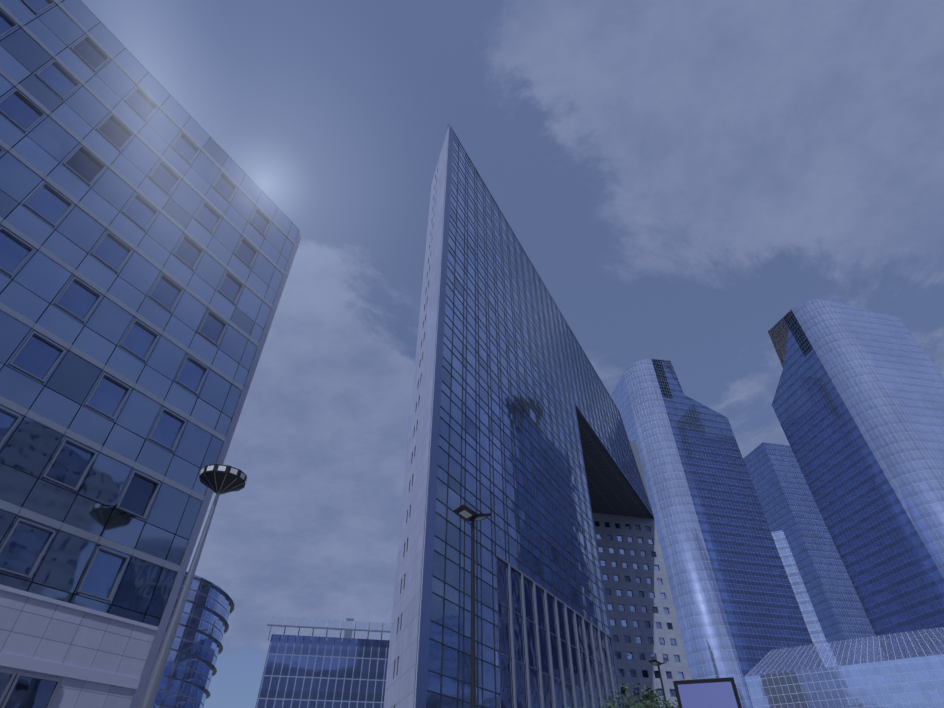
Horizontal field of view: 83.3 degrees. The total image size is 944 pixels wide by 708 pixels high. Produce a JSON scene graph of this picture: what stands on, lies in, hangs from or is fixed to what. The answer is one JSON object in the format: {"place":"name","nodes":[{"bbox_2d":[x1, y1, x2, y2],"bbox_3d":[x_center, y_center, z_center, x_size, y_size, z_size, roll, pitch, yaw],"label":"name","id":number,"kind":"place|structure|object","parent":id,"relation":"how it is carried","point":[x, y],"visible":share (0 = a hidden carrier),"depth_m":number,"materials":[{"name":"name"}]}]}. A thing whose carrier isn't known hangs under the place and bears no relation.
{"place":"outdoors","nodes":[
{"label":"outdoors","id":0,"kind":"place"},
{"bbox_2d":[0,0,300,707],"bbox_3d":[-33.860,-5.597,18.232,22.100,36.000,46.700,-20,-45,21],"label":"office building","id":1,"kind":"structure","parent":0,"point":[150,237],"depth_m":24.82,"materials":[{"name":"blue glass"}]},
{"bbox_2d":[146,572,233,707],"bbox_3d":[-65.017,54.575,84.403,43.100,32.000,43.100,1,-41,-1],"label":"building","id":2,"kind":"structure","parent":0,"point":[190,670],"depth_m":85.98,"materials":[{"name":"blue glass"}]},
{"bbox_2d":[81,0,943,707],"label":"sky","id":3,"kind":"structure","parent":0,"point":[679,177],"materials":[{"name":"blue"}]},
{"bbox_2d":[383,124,691,707],"bbox_3d":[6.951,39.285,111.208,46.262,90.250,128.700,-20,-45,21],"label":"glass tower with portal","id":4,"kind":"structure","parent":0,"point":[517,430],"depth_m":68.38,"materials":[{"name":"blue glass"}]},
{"bbox_2d":[610,359,812,707],"bbox_3d":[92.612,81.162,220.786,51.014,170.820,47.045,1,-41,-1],"label":"twin tower","id":5,"kind":"structure","parent":0,"point":[739,613],"depth_m":204.88,"materials":[{"name":"blue glass"}]},
{"bbox_2d":[771,530,826,643],"bbox_3d":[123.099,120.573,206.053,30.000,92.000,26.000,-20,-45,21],"label":"skyscraper","id":6,"kind":"structure","parent":0,"point":[815,631],"depth_m":207.69,"materials":[{"name":"blue glass"}]},
{"bbox_2d":[743,442,875,641],"bbox_3d":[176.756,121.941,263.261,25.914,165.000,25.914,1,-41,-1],"label":"tower behind twins","id":7,"kind":"structure","parent":0,"point":[789,507],"depth_m":273.58,"materials":[{"name":"blue glass"}]},
{"bbox_2d":[744,627,943,707],"bbox_3d":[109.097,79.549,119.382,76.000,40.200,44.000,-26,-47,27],"label":"building","id":8,"kind":"structure","parent":0,"point":[901,670],"depth_m":119.07,"materials":[{"name":"blue glass"}]},
{"bbox_2d":[768,299,943,635],"bbox_3d":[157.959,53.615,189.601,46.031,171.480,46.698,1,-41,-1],"label":"twin tower","id":9,"kind":"structure","parent":0,"point":[858,404],"depth_m":192.98,"materials":[{"name":"blue glass"}]},
{"label":"ground","id":10,"kind":"structure","parent":0,"visible":0},
{"bbox_2d":[139,464,246,707],"bbox_3d":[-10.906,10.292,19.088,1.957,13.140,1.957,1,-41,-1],"label":"street lamp","id":11,"kind":"object","parent":10,"relation":"on","point":[218,479],"visible":1,"depth_m":20.74,"materials":[{"name":"silver metal"}]},
{"bbox_2d":[255,616,390,707],"bbox_3d":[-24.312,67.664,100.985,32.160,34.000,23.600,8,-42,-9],"label":"glass box with roof canopy","id":12,"kind":"object","parent":10,"relation":"on","point":[346,671],"visible":0.71,"depth_m":95.97,"materials":[{"name":"blue glass"}]},
{"bbox_2d":[454,504,491,707],"bbox_3d":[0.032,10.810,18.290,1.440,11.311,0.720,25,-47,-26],"label":"street lamp","id":13,"kind":"object","parent":10,"relation":"on","point":[466,513],"visible":1,"depth_m":20.09,"materials":[{"name":"grey metal"}]},
{"bbox_2d":[592,672,678,707],"bbox_3d":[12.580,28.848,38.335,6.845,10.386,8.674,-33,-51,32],"label":"plane tree","id":14,"kind":"object","parent":10,"relation":"on","point":[649,700],"visible":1,"depth_m":40.68,"materials":[{"name":"green plant"}]},
{"bbox_2d":[630,695,676,707],"bbox_3d":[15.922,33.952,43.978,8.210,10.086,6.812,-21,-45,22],"label":"plane tree","id":15,"kind":"object","parent":10,"relation":"on","point":[668,703],"visible":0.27,"depth_m":47.01,"materials":[{"name":"green plant"}]},
{"bbox_2d":[649,660,667,707],"bbox_3d":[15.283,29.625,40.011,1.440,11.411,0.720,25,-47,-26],"label":"street lamp","id":16,"kind":"object","parent":10,"relation":"on","point":[655,662],"visible":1,"depth_m":43.21,"materials":[{"name":"grey metal"}]},
{"bbox_2d":[673,677,741,707],"bbox_3d":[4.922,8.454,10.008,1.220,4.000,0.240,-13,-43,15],"label":"advertising panel","id":17,"kind":"object","parent":10,"relation":"on","point":[712,693],"visible":1,"depth_m":11.09,"materials":[{"name":"white"}]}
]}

